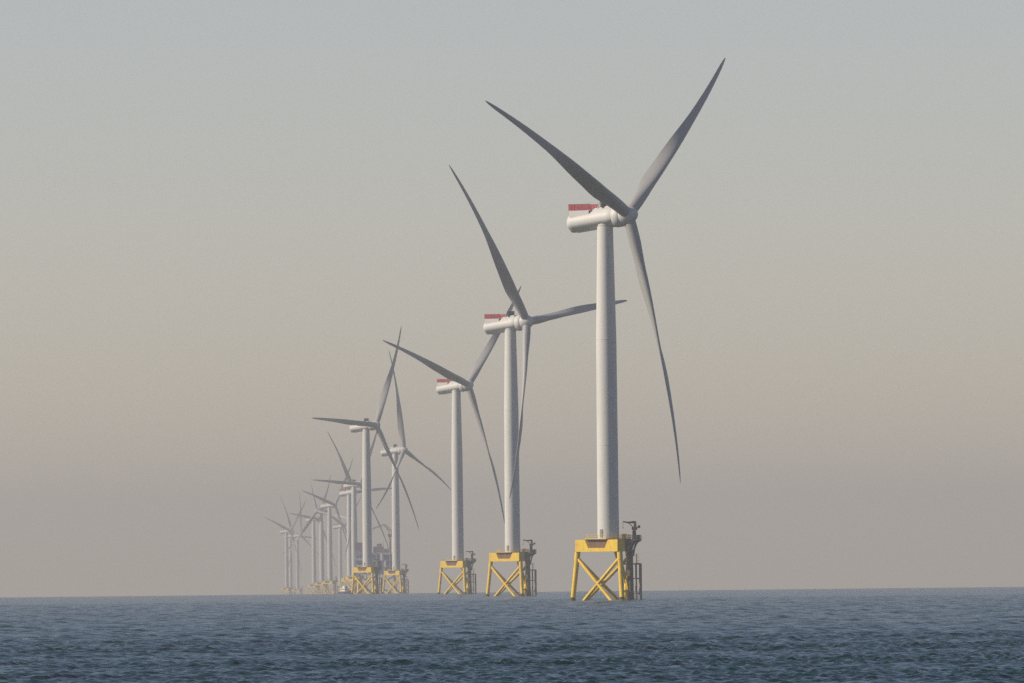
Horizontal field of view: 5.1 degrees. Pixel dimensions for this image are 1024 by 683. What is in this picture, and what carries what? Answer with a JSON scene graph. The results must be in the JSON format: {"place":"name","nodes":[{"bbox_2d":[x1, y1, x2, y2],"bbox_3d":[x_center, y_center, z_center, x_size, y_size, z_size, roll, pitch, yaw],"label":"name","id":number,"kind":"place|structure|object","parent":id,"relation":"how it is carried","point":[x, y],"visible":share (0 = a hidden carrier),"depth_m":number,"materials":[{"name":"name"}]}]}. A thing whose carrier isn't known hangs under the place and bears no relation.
{"place":"outdoors","nodes":[
{"label":"outdoors","id":0,"kind":"place"},
{"bbox_2d":[0,587,1023,682],"bbox_3d":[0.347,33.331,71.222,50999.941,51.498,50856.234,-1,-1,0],"label":"sea","id":1,"kind":"structure","parent":0,"point":[925,635],"depth_m":1214.06,"materials":[{"name":"teal liquid"}]},
{"bbox_2d":[265,498,306,594],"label":"wind turbine","id":2,"kind":"object","parent":1,"relation":"in","point":[286,531],"visible":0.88,"depth_m":18732.36,"materials":[{"name":"white metal"}]},
{"bbox_2d":[281,499,317,593],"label":"wind turbine","id":3,"kind":"object","parent":1,"relation":"in","point":[290,561],"visible":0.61,"depth_m":19961.64,"materials":[{"name":"white metal"}]},
{"bbox_2d":[284,493,318,593],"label":"wind turbine","id":4,"kind":"object","parent":1,"relation":"in","point":[298,588],"visible":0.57,"depth_m":19851.19,"materials":[{"name":"white metal"}]},
{"bbox_2d":[289,476,336,593],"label":"wind turbine","id":5,"kind":"object","parent":1,"relation":"in","point":[316,519],"visible":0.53,"depth_m":16301.83,"materials":[{"name":"white metal"}]},
{"bbox_2d":[286,455,346,593],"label":"wind turbine","id":6,"kind":"object","parent":1,"relation":"in","point":[320,512],"visible":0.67,"depth_m":14927.67,"materials":[{"name":"white metal"}]},
{"bbox_2d":[303,459,352,593],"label":"wind turbine","id":7,"kind":"object","parent":1,"relation":"in","point":[329,505],"visible":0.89,"depth_m":14043.61,"materials":[{"name":"white metal"}]},
{"bbox_2d":[319,495,361,588],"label":"wind turbine","id":8,"kind":"object","parent":1,"relation":"in","point":[337,526],"visible":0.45,"depth_m":17747.55,"materials":[{"name":"white metal"}]},
{"bbox_2d":[338,586,350,593],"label":"crew boat","id":9,"kind":"object","parent":1,"relation":"on","point":[344,589],"visible":0.91,"depth_m":8696.79,"materials":[{"name":"white paint"}]},
{"bbox_2d":[314,432,388,593],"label":"wind turbine","id":10,"kind":"object","parent":1,"relation":"in","point":[353,484],"visible":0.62,"depth_m":11539.35,"materials":[{"name":"white metal"}]},
{"bbox_2d":[328,433,391,593],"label":"wind turbine","id":11,"kind":"object","parent":1,"relation":"in","point":[344,492],"visible":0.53,"depth_m":12398.67,"materials":[{"name":"white metal"}]},
{"bbox_2d":[313,326,418,593],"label":"wind turbine","id":12,"kind":"object","parent":1,"relation":"in","point":[365,426],"visible":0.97,"depth_m":7525.42,"materials":[{"name":"grey paint"}]},
{"bbox_2d":[354,524,396,593],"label":"offshore platform","id":13,"kind":"structure","parent":1,"relation":"in","point":[385,553],"depth_m":10289.21,"materials":[{"name":"grey paint"}]},
{"bbox_2d":[376,352,450,592],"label":"wind turbine","id":14,"kind":"object","parent":1,"relation":"in","point":[401,450],"visible":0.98,"depth_m":8869.25,"materials":[{"name":"white metal"}]},
{"bbox_2d":[383,286,520,593],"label":"wind turbine","id":15,"kind":"object","parent":1,"relation":"in","point":[457,385],"visible":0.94,"depth_m":6078.28,"materials":[{"name":"white metal"}]},
{"bbox_2d":[449,165,626,595],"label":"wind turbine","id":16,"kind":"object","parent":1,"relation":"in","point":[511,323],"visible":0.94,"depth_m":4634.30,"materials":[{"name":"white metal"}]},
{"bbox_2d":[486,58,724,600],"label":"wind turbine","id":17,"kind":"object","parent":1,"relation":"in","point":[608,215],"visible":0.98,"depth_m":3293.83,"materials":[{"name":"grey paint"}]},
{"bbox_2d":[0,0,1023,596],"label":"sky","id":18,"kind":"structure","parent":0,"point":[218,217],"materials":[{"name":"grey"}]}
]}

